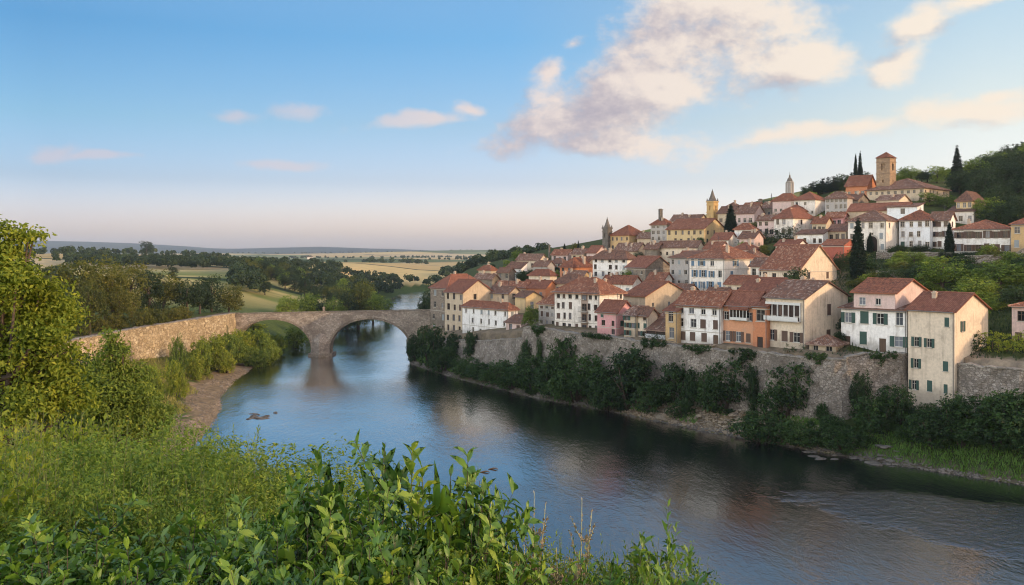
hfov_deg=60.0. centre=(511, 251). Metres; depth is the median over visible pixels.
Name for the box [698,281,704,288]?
window
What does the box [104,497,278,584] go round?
shrub
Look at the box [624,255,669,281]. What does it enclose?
house
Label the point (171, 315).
shrub
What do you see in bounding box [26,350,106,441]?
shrub
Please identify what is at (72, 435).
shrub
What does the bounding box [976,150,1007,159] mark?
tree
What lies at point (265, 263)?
tree
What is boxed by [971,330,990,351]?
hedge
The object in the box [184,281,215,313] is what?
tree
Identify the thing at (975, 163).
tree
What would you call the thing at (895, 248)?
tree
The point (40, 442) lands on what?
shrub
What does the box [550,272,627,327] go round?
house
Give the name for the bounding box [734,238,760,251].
house
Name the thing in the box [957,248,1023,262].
terrace wall
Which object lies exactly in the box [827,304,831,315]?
window
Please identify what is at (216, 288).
tree
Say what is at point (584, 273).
house
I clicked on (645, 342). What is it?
ivy
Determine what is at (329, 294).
tree
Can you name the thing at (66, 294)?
tree
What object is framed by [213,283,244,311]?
tree
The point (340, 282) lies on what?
tree
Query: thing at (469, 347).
shrub
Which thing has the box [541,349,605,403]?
shrub
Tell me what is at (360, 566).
shrub
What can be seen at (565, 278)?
house
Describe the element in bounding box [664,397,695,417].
shrub
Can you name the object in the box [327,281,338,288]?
tree
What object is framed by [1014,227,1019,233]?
window
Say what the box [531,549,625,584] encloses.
shrub
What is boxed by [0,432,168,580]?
shrub
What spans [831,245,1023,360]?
hillside grass
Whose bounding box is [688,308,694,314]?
window
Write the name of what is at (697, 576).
shrub
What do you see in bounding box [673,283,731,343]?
house
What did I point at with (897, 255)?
shrub
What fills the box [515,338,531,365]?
shrub
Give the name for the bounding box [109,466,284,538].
shrub
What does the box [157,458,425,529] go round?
shrub
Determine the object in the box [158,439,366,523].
shrub
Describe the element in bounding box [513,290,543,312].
house
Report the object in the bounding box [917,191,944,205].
tree
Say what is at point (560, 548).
shrub
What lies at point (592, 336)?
ivy
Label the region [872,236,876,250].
gate door
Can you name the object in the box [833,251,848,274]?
tree
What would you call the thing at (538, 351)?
shrub
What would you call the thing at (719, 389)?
shrub
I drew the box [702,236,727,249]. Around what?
house
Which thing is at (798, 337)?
window
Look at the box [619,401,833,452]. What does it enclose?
gravel
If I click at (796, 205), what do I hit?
house
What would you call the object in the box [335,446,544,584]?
shrub
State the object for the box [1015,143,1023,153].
tree
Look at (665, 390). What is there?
shrub
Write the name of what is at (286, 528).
shrub
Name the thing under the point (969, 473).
gravel
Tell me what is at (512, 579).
shrub
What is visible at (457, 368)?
shrub
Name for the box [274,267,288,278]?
tree
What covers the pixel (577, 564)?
dry weed
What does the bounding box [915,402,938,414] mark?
shrub
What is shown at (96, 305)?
tree
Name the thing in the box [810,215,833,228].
house
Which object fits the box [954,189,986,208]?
house
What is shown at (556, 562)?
shrub
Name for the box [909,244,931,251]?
tree
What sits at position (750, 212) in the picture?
house
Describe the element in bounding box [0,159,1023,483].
ground
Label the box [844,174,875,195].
church wing
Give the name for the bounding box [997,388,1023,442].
shrub
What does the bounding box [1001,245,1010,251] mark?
window
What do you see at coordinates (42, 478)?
shrub
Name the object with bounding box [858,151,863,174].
cypress tree
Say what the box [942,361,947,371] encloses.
window
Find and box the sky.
[0,0,1023,250]
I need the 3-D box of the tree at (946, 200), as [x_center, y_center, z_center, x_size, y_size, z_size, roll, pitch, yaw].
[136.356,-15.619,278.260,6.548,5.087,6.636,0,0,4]
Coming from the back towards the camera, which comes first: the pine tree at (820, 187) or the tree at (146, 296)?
the pine tree at (820, 187)
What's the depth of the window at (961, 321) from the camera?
134.71 m
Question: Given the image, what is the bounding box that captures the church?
[864,178,951,201]
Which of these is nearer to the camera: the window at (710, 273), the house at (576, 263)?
the window at (710, 273)
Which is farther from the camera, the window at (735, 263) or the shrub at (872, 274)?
the window at (735, 263)
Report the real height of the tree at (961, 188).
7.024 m
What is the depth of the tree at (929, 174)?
351.10 m
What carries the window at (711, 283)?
in the house at (718, 265)
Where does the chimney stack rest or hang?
on the house at (658, 232)
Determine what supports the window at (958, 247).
in the house at (971, 237)
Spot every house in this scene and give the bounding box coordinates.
[428,271,489,327]
[443,274,492,330]
[461,298,519,332]
[474,270,500,287]
[477,263,497,273]
[489,281,519,304]
[495,276,530,290]
[496,267,515,280]
[503,314,529,329]
[506,261,527,278]
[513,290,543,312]
[515,252,546,271]
[525,274,556,299]
[527,269,557,280]
[531,258,556,271]
[536,293,554,324]
[550,248,572,260]
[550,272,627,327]
[552,258,565,271]
[554,271,582,288]
[558,257,592,276]
[566,268,592,276]
[570,246,588,258]
[579,255,592,264]
[585,245,604,255]
[589,248,635,278]
[594,293,631,335]
[602,272,641,298]
[609,225,641,249]
[613,242,644,254]
[621,305,660,336]
[623,277,683,312]
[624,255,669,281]
[634,306,660,336]
[635,230,650,244]
[643,240,662,255]
[645,270,673,281]
[649,217,671,242]
[659,236,704,261]
[662,299,682,342]
[665,218,724,244]
[667,250,706,283]
[669,213,687,222]
[673,283,698,289]
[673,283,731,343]
[684,214,706,218]
[687,244,758,290]
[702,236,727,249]
[706,284,731,290]
[710,230,736,246]
[716,205,738,225]
[722,274,758,289]
[723,290,765,344]
[727,200,739,205]
[732,220,758,245]
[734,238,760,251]
[735,203,765,225]
[737,229,765,246]
[737,273,787,291]
[743,201,762,205]
[745,248,768,256]
[748,257,767,276]
[749,284,777,347]
[755,211,777,237]
[758,241,838,280]
[762,201,772,214]
[762,272,851,348]
[771,193,796,213]
[772,207,813,237]
[773,235,807,246]
[781,201,808,211]
[792,192,824,215]
[795,227,829,245]
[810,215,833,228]
[821,233,851,262]
[823,191,854,213]
[825,211,849,223]
[828,223,847,238]
[837,277,929,352]
[845,191,869,202]
[846,210,898,251]
[847,198,912,218]
[874,192,911,202]
[885,198,924,218]
[896,207,933,248]
[904,290,991,409]
[930,206,957,248]
[947,206,980,223]
[952,219,1010,253]
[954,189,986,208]
[1007,301,1023,340]
[1009,218,1023,251]
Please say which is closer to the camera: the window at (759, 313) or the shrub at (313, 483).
the shrub at (313, 483)
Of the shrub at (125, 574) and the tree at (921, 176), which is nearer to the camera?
the shrub at (125, 574)
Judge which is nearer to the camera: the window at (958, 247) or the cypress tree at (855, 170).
the window at (958, 247)
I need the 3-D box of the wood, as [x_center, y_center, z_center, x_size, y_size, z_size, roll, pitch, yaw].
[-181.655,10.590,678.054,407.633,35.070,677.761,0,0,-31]
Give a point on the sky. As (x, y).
(433, 125)
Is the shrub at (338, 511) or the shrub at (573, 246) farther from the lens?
the shrub at (573, 246)
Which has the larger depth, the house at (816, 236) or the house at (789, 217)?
the house at (789, 217)
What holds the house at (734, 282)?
on the ground at (254, 299)
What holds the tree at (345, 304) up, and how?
on the ground at (254, 299)
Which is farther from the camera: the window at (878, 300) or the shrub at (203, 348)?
the shrub at (203, 348)
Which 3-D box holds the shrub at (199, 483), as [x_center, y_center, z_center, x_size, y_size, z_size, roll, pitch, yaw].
[-2.794,2.825,7.263,2.829,2.532,2.752,0,0,29]
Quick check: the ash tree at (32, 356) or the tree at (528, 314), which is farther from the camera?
the tree at (528, 314)
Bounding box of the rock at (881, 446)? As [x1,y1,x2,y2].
[875,444,887,448]
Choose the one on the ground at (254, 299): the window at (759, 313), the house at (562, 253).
the house at (562, 253)
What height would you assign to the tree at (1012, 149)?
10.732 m
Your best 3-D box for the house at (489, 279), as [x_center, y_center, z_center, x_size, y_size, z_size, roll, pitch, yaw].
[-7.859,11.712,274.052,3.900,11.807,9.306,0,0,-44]
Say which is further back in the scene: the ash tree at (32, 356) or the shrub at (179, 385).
the shrub at (179, 385)
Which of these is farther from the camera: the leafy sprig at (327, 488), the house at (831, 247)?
the house at (831, 247)
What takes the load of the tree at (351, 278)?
on the ground at (254, 299)
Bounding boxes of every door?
[714,335,717,343]
[758,337,762,346]
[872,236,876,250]
[880,339,885,351]
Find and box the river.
[191,291,1023,584]
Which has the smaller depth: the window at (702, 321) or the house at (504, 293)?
the window at (702, 321)
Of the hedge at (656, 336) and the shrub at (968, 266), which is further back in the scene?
the shrub at (968, 266)
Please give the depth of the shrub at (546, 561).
4.89 m
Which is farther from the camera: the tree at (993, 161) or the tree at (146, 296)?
the tree at (993, 161)
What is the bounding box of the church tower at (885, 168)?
[876,152,895,186]
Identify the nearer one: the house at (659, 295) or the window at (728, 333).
the window at (728, 333)
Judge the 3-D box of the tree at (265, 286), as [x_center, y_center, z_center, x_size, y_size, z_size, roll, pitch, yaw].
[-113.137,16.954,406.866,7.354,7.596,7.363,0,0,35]
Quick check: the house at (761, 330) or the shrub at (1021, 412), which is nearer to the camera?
the shrub at (1021, 412)
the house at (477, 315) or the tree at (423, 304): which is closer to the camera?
the house at (477, 315)
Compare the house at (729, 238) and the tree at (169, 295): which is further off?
the house at (729, 238)
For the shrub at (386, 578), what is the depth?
3.10 m
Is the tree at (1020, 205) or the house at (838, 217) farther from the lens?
the house at (838, 217)
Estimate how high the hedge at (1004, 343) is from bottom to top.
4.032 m
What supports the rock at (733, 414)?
on the ground at (254, 299)
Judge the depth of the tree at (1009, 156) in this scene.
345.21 m
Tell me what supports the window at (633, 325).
in the house at (630, 317)
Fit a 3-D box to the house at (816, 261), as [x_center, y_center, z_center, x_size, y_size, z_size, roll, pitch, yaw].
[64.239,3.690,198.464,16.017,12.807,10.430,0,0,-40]
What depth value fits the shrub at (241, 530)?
3.47 m
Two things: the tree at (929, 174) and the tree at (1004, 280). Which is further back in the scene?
the tree at (929, 174)
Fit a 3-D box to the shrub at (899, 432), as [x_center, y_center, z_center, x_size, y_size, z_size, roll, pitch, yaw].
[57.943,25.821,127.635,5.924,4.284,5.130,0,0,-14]
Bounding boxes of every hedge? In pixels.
[641,333,666,342]
[737,223,800,244]
[747,343,807,409]
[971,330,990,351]
[980,330,1023,352]
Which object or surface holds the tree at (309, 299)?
on the ground at (254, 299)
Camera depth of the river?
117.65 m
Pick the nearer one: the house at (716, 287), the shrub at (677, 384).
the shrub at (677, 384)
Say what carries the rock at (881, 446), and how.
on the ground at (254, 299)
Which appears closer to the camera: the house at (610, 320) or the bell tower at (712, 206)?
the house at (610, 320)
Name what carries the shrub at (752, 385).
on the ground at (254, 299)
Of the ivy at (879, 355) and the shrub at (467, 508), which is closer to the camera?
the shrub at (467, 508)
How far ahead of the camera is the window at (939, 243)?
228.12 m
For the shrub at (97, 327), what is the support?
on the ground at (254, 299)
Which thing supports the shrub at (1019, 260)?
on the ground at (254, 299)
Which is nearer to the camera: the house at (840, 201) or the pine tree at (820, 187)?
the house at (840, 201)
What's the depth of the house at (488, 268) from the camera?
301.87 m
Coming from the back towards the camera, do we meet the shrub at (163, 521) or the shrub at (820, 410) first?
the shrub at (820, 410)
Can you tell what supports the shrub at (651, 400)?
on the ground at (254, 299)
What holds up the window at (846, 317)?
in the house at (874, 315)
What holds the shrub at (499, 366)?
on the ground at (254, 299)
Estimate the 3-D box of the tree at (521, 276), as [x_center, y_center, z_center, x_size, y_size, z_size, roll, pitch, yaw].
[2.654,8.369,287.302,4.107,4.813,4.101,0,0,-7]
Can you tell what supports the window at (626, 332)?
in the house at (630, 317)
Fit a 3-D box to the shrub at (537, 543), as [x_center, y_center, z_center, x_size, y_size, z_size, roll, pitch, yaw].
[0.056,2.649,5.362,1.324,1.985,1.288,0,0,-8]
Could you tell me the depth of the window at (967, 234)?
219.55 m
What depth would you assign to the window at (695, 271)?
214.20 m
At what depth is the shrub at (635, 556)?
4.47 m
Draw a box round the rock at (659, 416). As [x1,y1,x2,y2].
[656,415,664,418]
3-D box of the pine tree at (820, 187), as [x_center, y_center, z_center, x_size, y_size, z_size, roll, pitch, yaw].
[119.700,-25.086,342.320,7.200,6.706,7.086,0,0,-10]
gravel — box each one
[134,361,264,454]
[411,361,1023,484]
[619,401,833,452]
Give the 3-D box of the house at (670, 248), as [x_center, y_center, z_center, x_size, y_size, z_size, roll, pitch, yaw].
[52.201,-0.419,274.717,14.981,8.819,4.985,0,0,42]
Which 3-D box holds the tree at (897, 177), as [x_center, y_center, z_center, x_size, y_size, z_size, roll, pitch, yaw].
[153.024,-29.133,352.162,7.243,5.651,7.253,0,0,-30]
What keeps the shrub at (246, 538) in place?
on the ground at (254, 299)
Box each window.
[623,316,629,320]
[624,322,630,327]
[624,330,630,335]
[630,323,635,328]
[668,327,673,338]
[669,312,673,322]
[681,331,685,340]
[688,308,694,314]
[689,332,695,341]
[690,319,695,327]
[692,270,697,276]
[698,259,704,265]
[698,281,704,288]
[699,270,706,277]
[699,319,705,328]
[701,307,705,315]
[701,333,706,342]
[706,281,713,287]
[708,271,713,277]
[711,308,716,315]
[712,320,717,329]
[717,270,721,277]
[723,311,728,319]
[723,330,731,341]
[733,260,738,266]
[733,331,743,342]
[745,312,752,321]
[745,333,750,343]
[755,309,764,321]
[770,329,776,340]
[779,305,789,316]
[781,331,787,341]
[790,332,802,343]
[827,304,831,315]
[841,312,854,322]
[858,297,865,305]
[859,311,868,324]
[859,331,866,344]
[873,313,887,324]
[874,298,880,305]
[890,336,907,347]
[895,312,903,326]
[909,379,918,390]
[911,336,920,347]
[911,358,920,368]
[924,338,933,348]
[926,380,932,392]
[933,221,937,226]
[936,232,943,236]
[937,241,941,246]
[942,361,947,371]
[943,384,947,394]
[944,317,949,327]
[954,232,963,238]
[954,244,962,251]
[961,321,965,332]
[964,231,972,238]
[964,245,973,251]
[973,232,981,238]
[973,245,983,251]
[983,231,991,238]
[992,231,999,237]
[1000,230,1009,237]
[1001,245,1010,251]
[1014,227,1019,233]
[1014,240,1019,247]
[1016,311,1023,321]
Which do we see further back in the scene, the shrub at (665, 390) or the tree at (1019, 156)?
the tree at (1019, 156)
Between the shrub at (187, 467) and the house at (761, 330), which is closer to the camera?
the shrub at (187, 467)
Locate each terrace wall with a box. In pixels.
[876,252,951,258]
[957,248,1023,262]
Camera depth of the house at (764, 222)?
271.18 m
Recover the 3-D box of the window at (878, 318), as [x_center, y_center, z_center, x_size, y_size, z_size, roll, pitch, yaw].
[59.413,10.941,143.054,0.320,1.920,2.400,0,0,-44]
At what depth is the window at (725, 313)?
157.75 m
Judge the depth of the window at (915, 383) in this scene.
137.99 m
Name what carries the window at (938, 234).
in the house at (942, 219)
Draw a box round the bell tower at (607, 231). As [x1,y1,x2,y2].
[602,218,612,249]
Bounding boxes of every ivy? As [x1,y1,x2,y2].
[531,324,545,336]
[581,331,611,340]
[640,338,667,349]
[682,342,711,354]
[728,347,756,363]
[804,351,827,364]
[869,350,897,366]
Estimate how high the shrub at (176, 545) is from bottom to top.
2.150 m
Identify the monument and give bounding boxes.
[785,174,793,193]
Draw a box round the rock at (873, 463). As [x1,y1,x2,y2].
[864,461,882,465]
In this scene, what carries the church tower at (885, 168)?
on the ground at (254, 299)
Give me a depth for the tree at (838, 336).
146.50 m
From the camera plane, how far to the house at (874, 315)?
144.07 m
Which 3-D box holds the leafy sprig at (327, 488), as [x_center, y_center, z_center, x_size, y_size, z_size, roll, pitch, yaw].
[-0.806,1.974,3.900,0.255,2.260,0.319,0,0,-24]
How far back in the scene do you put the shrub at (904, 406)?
131.17 m
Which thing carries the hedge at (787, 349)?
on the ground at (254, 299)
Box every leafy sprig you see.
[300,443,344,550]
[322,489,369,553]
[390,441,460,584]
[680,571,712,584]
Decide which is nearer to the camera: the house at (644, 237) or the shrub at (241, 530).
the shrub at (241, 530)
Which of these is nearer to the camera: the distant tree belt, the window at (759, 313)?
the window at (759, 313)
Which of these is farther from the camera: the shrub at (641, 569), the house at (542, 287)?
the house at (542, 287)
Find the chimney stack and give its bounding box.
[658,209,662,220]
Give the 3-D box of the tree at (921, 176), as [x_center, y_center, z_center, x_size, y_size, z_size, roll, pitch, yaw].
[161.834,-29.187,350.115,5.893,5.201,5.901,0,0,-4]
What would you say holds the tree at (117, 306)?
on the ground at (254, 299)
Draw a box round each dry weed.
[514,490,562,584]
[523,545,579,584]
[550,497,596,584]
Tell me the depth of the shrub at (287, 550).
3.37 m
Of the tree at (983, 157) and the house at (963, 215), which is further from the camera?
the tree at (983, 157)
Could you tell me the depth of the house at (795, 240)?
236.21 m
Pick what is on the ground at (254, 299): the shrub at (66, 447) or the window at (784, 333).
the shrub at (66, 447)
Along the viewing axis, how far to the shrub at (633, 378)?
162.92 m
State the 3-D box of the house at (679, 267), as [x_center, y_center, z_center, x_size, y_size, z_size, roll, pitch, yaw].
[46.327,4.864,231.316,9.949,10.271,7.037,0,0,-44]
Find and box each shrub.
[0,409,139,489]
[0,411,69,454]
[0,420,171,536]
[0,425,78,498]
[0,429,218,535]
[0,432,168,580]
[0,433,159,533]
[0,448,181,564]
[0,451,99,567]
[0,508,141,584]
[0,519,100,584]
[0,539,80,584]
[1,414,226,489]
[1,508,216,584]
[2,411,205,505]
[3,431,50,491]
[6,418,287,554]
[9,408,120,456]
[22,533,243,584]
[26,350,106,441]
[28,475,225,566]
[53,412,295,510]
[57,472,278,568]
[63,401,237,472]
[66,489,214,584]
[67,326,182,456]
[68,415,154,465]
[70,322,91,335]
[86,318,111,331]
[91,435,271,536]
[94,469,275,559]
[101,544,243,584]
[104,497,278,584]
[105,313,130,329]
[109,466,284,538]
[113,384,180,460]
[126,309,155,326]
[141,363,165,397]
[148,308,169,323]
[150,446,239,476]
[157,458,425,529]
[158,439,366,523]
[158,493,402,584]
[161,358,189,398]
[162,498,358,577]
[163,307,183,321]
[166,432,275,503]
[167,333,188,379]
[168,424,427,530]
[170,525,275,584]
[171,557,294,584]
[173,419,286,491]
[174,306,194,318]
[180,491,352,566]
[180,514,320,584]
[183,335,213,376]
[185,353,206,381]
[205,332,230,371]
[205,509,361,584]
[211,348,236,372]
[218,470,379,582]
[223,332,251,365]
[226,473,368,530]
[231,328,260,353]
[238,344,259,366]
[239,429,451,576]
[243,328,270,357]
[246,346,272,367]
[249,323,266,329]
[257,337,284,362]
[270,333,287,351]
[283,326,308,347]
[285,516,434,584]
[313,519,428,584]
[318,550,386,584]
[331,475,511,584]
[333,527,471,584]
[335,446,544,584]
[353,502,556,584]
[405,332,426,362]
[415,324,447,368]
[425,342,459,372]
[435,463,529,577]
[444,331,461,352]
[450,356,477,377]
[462,330,477,358]
[463,359,496,381]
[469,562,520,584]
[475,358,513,385]
[494,365,526,390]
[504,528,658,584]
[504,534,598,584]
[505,350,546,390]
[508,528,564,580]
[509,545,566,584]
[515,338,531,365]
[523,541,680,584]
[527,390,538,394]
[531,354,571,397]
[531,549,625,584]
[536,334,542,364]
[536,529,627,583]
[536,539,605,584]
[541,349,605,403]
[542,532,682,584]
[542,536,615,584]
[544,335,580,376]
[569,243,576,249]
[571,540,677,584]
[576,530,724,584]
[579,343,661,410]
[583,363,619,406]
[585,380,630,410]
[605,549,701,584]
[613,499,699,584]
[617,405,629,411]
[618,563,679,584]
[632,377,667,413]
[655,379,676,406]
[657,359,689,400]
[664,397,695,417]
[669,557,716,584]
[683,365,702,405]
[690,357,749,414]
[693,367,715,405]
[723,409,733,414]
[724,412,789,443]
[744,410,758,417]
[745,360,762,410]
[749,362,813,421]
[759,244,769,254]
[766,418,801,446]
[783,421,821,448]
[805,420,815,427]
[813,402,829,419]
[816,439,831,448]
[818,414,855,440]
[821,427,878,455]
[844,278,864,286]
[845,250,869,261]
[847,391,899,435]
[848,258,878,268]
[848,370,872,414]
[858,274,874,278]
[867,272,879,276]
[874,384,919,425]
[883,257,915,267]
[889,250,911,260]
[889,261,910,270]
[893,417,933,442]
[902,406,961,449]
[905,271,923,280]
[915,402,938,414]
[917,391,975,441]
[920,256,949,264]
[926,285,947,290]
[931,417,987,448]
[940,389,1022,439]
[948,254,976,265]
[958,262,977,273]
[961,412,1023,451]
[962,269,986,280]
[973,388,1023,445]
[975,244,997,254]
[976,244,1009,256]
[982,296,1008,310]
[993,417,1023,452]
[997,251,1023,266]
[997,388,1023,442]
[1009,257,1023,269]
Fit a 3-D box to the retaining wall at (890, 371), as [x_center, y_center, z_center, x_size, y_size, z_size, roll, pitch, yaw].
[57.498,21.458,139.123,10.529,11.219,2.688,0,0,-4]
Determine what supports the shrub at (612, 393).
on the ground at (254, 299)
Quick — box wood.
[16,242,551,292]
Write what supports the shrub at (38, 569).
on the ground at (254, 299)
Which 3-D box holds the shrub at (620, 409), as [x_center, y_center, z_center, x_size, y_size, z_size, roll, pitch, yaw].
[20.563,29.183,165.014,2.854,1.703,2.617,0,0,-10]
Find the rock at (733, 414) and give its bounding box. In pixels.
[728,412,738,416]
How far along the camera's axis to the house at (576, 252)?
309.37 m
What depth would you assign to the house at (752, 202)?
317.94 m
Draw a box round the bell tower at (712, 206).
[706,189,718,219]
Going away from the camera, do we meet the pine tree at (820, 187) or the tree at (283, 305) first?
the tree at (283, 305)
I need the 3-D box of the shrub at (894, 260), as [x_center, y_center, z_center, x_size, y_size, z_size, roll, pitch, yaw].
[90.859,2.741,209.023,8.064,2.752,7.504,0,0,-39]
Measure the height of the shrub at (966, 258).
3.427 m
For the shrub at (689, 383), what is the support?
on the ground at (254, 299)
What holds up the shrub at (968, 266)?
on the ground at (254, 299)
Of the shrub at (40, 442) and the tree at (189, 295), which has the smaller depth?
the shrub at (40, 442)
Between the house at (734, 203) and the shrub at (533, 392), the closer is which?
the shrub at (533, 392)
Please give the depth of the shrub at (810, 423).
138.57 m
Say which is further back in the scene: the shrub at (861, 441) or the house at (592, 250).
the house at (592, 250)
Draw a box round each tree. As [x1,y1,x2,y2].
[0,214,106,444]
[24,265,77,302]
[45,286,88,338]
[49,256,107,326]
[75,280,113,333]
[77,254,135,321]
[99,284,133,327]
[111,260,152,315]
[132,268,169,311]
[139,240,155,254]
[142,269,188,309]
[167,266,178,276]
[167,278,206,310]
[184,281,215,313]
[195,273,226,312]
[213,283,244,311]
[251,260,262,268]
[257,281,271,294]
[258,260,272,272]
[259,269,270,284]
[265,266,274,278]
[272,265,283,280]
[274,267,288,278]
[274,295,302,311]
[277,272,291,289]
[279,261,291,269]
[288,275,300,290]
[296,276,311,295]
[297,291,321,311]
[306,282,317,294]
[311,285,322,299]
[312,297,329,310]
[322,295,348,311]
[325,278,335,285]
[325,290,337,301]
[326,286,339,301]
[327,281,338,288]
[334,277,348,286]
[335,287,348,305]
[337,289,358,328]
[342,278,376,326]
[346,276,356,281]
[360,290,388,322]
[380,298,396,310]
[417,293,429,308]
[420,285,429,306]
[509,250,521,260]
[514,270,526,280]
[521,304,540,325]
[619,270,631,274]
[723,204,736,231]
[782,266,808,279]
[800,186,812,195]
[807,184,818,193]
[815,178,827,193]
[819,177,834,192]
[827,176,840,189]
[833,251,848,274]
[833,331,846,340]
[835,318,840,334]
[836,174,848,190]
[848,218,867,279]
[853,155,857,175]
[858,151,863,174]
[866,232,873,252]
[876,268,903,277]
[884,245,910,252]
[893,263,926,277]
[896,171,907,180]
[899,166,918,179]
[901,251,928,265]
[906,255,974,289]
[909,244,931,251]
[915,171,928,181]
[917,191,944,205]
[919,169,934,181]
[928,165,947,182]
[936,194,956,207]
[936,251,961,257]
[939,167,950,177]
[944,168,971,193]
[944,221,954,252]
[947,161,974,178]
[950,145,962,191]
[951,273,999,300]
[954,178,970,192]
[957,251,983,255]
[960,171,990,193]
[961,173,999,196]
[962,158,992,175]
[970,196,1013,219]
[972,156,1012,167]
[972,259,1023,293]
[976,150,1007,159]
[977,153,997,161]
[977,202,1014,222]
[978,183,1015,203]
[990,192,1010,203]
[991,150,1020,163]
[992,194,1022,208]
[995,283,1023,302]
[998,144,1023,158]
[998,207,1022,225]
[1008,149,1023,180]
[1008,193,1023,218]
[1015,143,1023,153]
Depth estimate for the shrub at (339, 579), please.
3.00 m
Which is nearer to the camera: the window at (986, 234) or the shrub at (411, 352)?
the window at (986, 234)
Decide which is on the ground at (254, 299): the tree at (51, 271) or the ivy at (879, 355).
the tree at (51, 271)
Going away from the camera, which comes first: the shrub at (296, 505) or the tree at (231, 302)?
the shrub at (296, 505)
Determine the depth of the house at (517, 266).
299.53 m
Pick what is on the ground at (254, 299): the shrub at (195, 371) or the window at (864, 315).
the shrub at (195, 371)
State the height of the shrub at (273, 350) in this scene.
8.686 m
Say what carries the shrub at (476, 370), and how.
on the ground at (254, 299)
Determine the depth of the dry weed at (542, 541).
4.32 m
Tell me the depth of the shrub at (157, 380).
159.03 m
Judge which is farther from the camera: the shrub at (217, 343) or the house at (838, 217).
the house at (838, 217)
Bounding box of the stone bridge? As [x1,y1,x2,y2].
[235,309,429,356]
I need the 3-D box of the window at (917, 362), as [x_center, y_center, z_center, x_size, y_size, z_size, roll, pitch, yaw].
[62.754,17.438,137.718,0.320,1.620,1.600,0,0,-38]
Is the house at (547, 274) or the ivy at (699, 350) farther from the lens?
the house at (547, 274)
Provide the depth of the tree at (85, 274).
198.03 m
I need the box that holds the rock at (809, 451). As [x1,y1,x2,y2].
[802,450,815,452]
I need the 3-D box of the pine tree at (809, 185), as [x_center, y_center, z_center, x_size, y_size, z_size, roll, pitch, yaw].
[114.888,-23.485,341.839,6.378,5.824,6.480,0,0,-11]
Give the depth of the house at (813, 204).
290.82 m
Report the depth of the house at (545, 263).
288.12 m
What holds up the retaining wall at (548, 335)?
on the ground at (254, 299)
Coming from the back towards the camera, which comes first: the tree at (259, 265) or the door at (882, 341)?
the tree at (259, 265)
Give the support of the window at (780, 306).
in the house at (803, 310)
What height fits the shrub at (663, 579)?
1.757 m
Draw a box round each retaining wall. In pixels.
[51,313,235,365]
[438,337,524,369]
[522,325,569,370]
[566,331,848,420]
[843,352,907,418]
[957,362,1023,411]
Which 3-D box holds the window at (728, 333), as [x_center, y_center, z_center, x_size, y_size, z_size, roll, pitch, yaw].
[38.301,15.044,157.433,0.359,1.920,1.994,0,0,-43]
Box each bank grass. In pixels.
[16,354,233,440]
[416,354,1023,480]
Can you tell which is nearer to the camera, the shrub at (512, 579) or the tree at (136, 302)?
the shrub at (512, 579)
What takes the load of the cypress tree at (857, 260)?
on the ground at (254, 299)
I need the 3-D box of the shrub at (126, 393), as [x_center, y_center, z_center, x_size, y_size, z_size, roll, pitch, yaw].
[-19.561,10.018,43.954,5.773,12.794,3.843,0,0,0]
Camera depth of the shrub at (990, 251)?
205.42 m
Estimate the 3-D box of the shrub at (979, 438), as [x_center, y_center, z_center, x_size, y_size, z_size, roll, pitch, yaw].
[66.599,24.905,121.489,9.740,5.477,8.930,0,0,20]
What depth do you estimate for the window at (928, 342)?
136.12 m
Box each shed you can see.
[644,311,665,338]
[805,334,848,351]
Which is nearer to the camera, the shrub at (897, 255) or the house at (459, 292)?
the shrub at (897, 255)
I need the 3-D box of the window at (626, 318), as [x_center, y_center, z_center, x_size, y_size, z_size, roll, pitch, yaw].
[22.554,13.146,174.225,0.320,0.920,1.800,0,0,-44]
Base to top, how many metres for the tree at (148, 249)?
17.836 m
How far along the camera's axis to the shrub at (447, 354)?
217.72 m
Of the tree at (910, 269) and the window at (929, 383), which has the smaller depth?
the window at (929, 383)
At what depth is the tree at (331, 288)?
425.00 m
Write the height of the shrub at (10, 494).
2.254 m
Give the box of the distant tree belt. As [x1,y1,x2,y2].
[60,246,495,275]
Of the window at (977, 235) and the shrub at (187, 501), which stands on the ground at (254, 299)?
the shrub at (187, 501)
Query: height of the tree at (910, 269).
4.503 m
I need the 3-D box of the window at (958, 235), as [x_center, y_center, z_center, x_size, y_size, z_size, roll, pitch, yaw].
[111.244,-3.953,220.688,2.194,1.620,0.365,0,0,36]
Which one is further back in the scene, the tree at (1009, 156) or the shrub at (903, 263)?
the tree at (1009, 156)
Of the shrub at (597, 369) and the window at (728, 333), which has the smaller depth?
the window at (728, 333)
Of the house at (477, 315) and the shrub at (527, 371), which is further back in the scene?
the house at (477, 315)
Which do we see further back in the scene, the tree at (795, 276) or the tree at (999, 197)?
the tree at (999, 197)
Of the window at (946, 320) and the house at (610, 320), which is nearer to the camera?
the window at (946, 320)
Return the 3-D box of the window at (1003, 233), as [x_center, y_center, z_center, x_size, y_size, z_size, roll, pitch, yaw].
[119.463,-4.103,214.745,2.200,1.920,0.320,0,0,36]
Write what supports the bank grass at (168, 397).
on the ground at (254, 299)
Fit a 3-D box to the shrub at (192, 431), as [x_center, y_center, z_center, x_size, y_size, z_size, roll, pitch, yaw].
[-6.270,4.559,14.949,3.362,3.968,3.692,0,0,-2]
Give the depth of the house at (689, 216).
335.51 m
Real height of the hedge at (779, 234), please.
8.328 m
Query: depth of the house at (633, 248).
287.74 m
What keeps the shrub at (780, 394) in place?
attached to the retaining wall at (828, 377)
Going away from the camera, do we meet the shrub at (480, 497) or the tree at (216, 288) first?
the shrub at (480, 497)
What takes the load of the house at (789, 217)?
on the ground at (254, 299)
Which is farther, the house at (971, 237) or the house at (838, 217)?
the house at (838, 217)
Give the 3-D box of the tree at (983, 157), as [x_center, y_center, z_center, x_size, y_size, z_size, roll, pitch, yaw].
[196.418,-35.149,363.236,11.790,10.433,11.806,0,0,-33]

